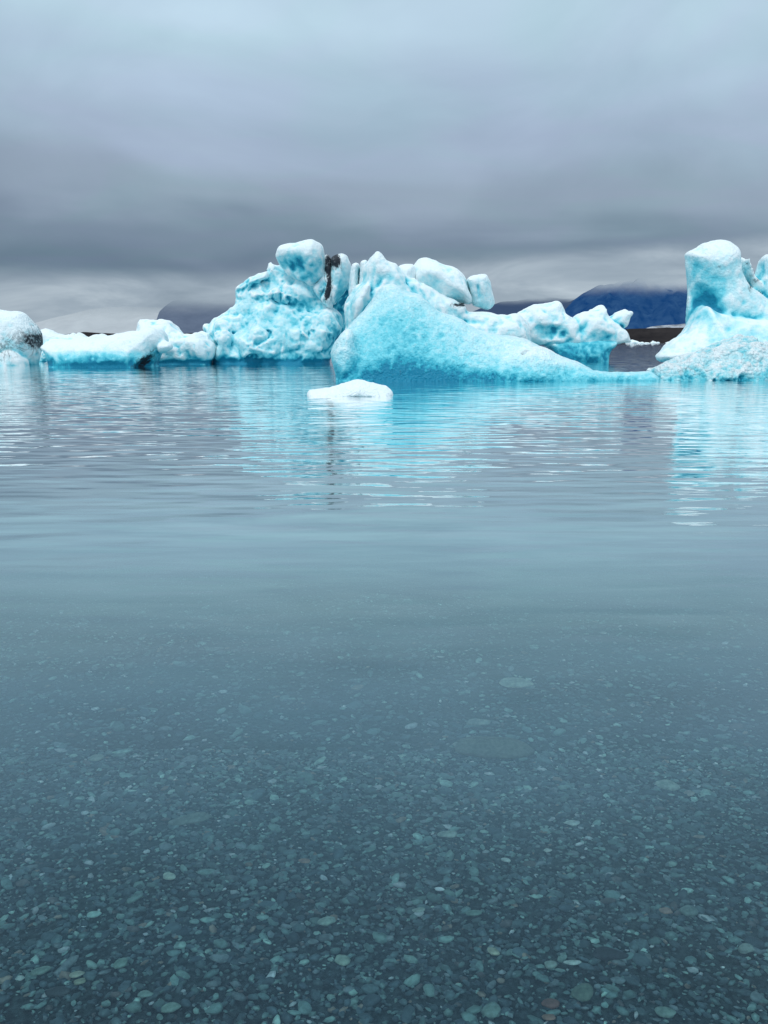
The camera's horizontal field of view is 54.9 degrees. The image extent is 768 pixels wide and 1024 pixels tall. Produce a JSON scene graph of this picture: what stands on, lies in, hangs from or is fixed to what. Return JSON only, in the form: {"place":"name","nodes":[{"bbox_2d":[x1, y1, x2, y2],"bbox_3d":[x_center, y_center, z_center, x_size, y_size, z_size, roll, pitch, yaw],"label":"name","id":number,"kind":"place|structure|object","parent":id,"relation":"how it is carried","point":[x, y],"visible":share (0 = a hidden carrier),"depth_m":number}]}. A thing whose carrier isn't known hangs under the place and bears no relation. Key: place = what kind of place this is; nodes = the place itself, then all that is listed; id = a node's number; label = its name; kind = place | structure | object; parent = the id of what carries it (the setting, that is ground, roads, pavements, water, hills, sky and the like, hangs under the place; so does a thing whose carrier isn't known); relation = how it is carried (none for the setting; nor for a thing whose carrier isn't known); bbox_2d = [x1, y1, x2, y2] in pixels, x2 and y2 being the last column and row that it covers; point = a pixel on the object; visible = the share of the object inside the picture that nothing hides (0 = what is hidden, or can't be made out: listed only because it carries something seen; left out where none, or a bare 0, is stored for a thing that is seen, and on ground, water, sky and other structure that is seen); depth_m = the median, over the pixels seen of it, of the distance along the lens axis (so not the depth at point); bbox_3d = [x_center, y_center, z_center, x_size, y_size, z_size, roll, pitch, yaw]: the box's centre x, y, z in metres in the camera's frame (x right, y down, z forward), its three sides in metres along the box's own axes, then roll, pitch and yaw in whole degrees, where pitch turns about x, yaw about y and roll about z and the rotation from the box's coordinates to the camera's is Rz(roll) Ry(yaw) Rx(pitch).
{"place":"outdoors","nodes":[
{"label":"outdoors","id":0,"kind":"place"},
{"bbox_2d":[36,311,158,333],"bbox_3d":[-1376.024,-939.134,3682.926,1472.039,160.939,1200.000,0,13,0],"label":"glacier","id":1,"kind":"object","parent":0,"point":[108,322],"visible":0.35,"depth_m":3358.18},
{"bbox_2d":[64,332,192,336],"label":"shore","id":2,"kind":"structure","parent":0,"point":[88,334],"depth_m":597.55},
{"bbox_2d":[157,307,228,332],"bbox_3d":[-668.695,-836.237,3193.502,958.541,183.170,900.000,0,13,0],"label":"mountain","id":3,"kind":"structure","parent":0,"point":[189,320],"depth_m":2958.42},
{"bbox_2d":[0,343,767,1023],"bbox_3d":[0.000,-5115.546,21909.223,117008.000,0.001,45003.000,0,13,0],"label":"water","id":4,"kind":"structure","parent":0,"point":[426,703],"depth_m":3.38},
{"bbox_2d":[0,310,42,365],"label":"iceberg","id":5,"kind":"object","parent":4,"relation":"on","point":[21,340],"visible":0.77,"depth_m":46.46},
{"bbox_2d":[40,351,46,361],"bbox_3d":[-25.211,-11.352,54.614,0.763,1.446,0.645,0,13,0],"label":"ice chunk","id":6,"kind":"object","parent":4,"relation":"on","point":[42,357],"visible":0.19,"depth_m":54.35},
{"bbox_2d":[41,328,106,343],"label":"iceberg","id":7,"kind":"object","parent":4,"relation":"on","point":[48,335],"visible":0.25,"depth_m":57.68},
{"bbox_2d":[40,327,172,366],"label":"iceberg","id":8,"kind":"object","parent":4,"relation":"on","point":[147,347],"visible":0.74,"depth_m":43.41},
{"bbox_2d":[136,319,216,364],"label":"iceberg","id":9,"kind":"object","parent":4,"relation":"on","point":[198,348],"visible":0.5,"depth_m":48.10},
{"bbox_2d":[203,239,350,363],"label":"iceberg","id":10,"kind":"object","parent":4,"relation":"on","point":[289,309],"visible":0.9,"depth_m":49.09},
{"bbox_2d":[307,379,392,396],"bbox_3d":[-0.999,-3.580,21.864,2.562,0.680,1.384,0,13,0],"label":"ice floe","id":11,"kind":"object","parent":4,"relation":"on","point":[356,387],"visible":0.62,"depth_m":21.42},
{"bbox_2d":[344,251,531,340],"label":"iceberg","id":12,"kind":"object","parent":4,"relation":"on","point":[445,289],"visible":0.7,"depth_m":41.44},
{"bbox_2d":[331,284,659,381],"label":"iceberg","id":13,"kind":"object","parent":4,"relation":"on","point":[392,332],"visible":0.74,"depth_m":29.35},
{"bbox_2d":[518,301,632,360],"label":"iceberg","id":14,"kind":"object","parent":4,"relation":"on","point":[598,333],"visible":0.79,"depth_m":54.81},
{"bbox_2d":[646,334,767,379],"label":"iceberg","id":15,"kind":"object","parent":4,"relation":"on","point":[738,357],"visible":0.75,"depth_m":29.95},
{"bbox_2d":[655,240,767,361],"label":"iceberg","id":16,"kind":"object","parent":4,"relation":"on","point":[727,292],"visible":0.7,"depth_m":32.37},
{"bbox_2d":[0,0,767,322],"label":"sky","id":17,"kind":"structure","parent":0,"point":[155,155]},
{"bbox_2d":[473,300,572,314],"bbox_3d":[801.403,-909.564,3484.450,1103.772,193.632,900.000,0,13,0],"label":"hill","id":18,"kind":"structure","parent":0,"point":[504,308],"depth_m":3367.45},
{"bbox_2d":[565,287,686,328],"bbox_3d":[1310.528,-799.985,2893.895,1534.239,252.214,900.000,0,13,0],"label":"mountain","id":19,"kind":"structure","parent":0,"point":[651,307],"depth_m":2694.82},
{"bbox_2d":[625,328,683,342],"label":"shore","id":20,"kind":"structure","parent":0,"point":[660,335],"depth_m":392.49},
{"bbox_2d":[648,324,685,327],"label":"snow patch","id":21,"kind":"object","parent":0,"point":[674,326],"visible":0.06,"depth_m":540.13}
]}

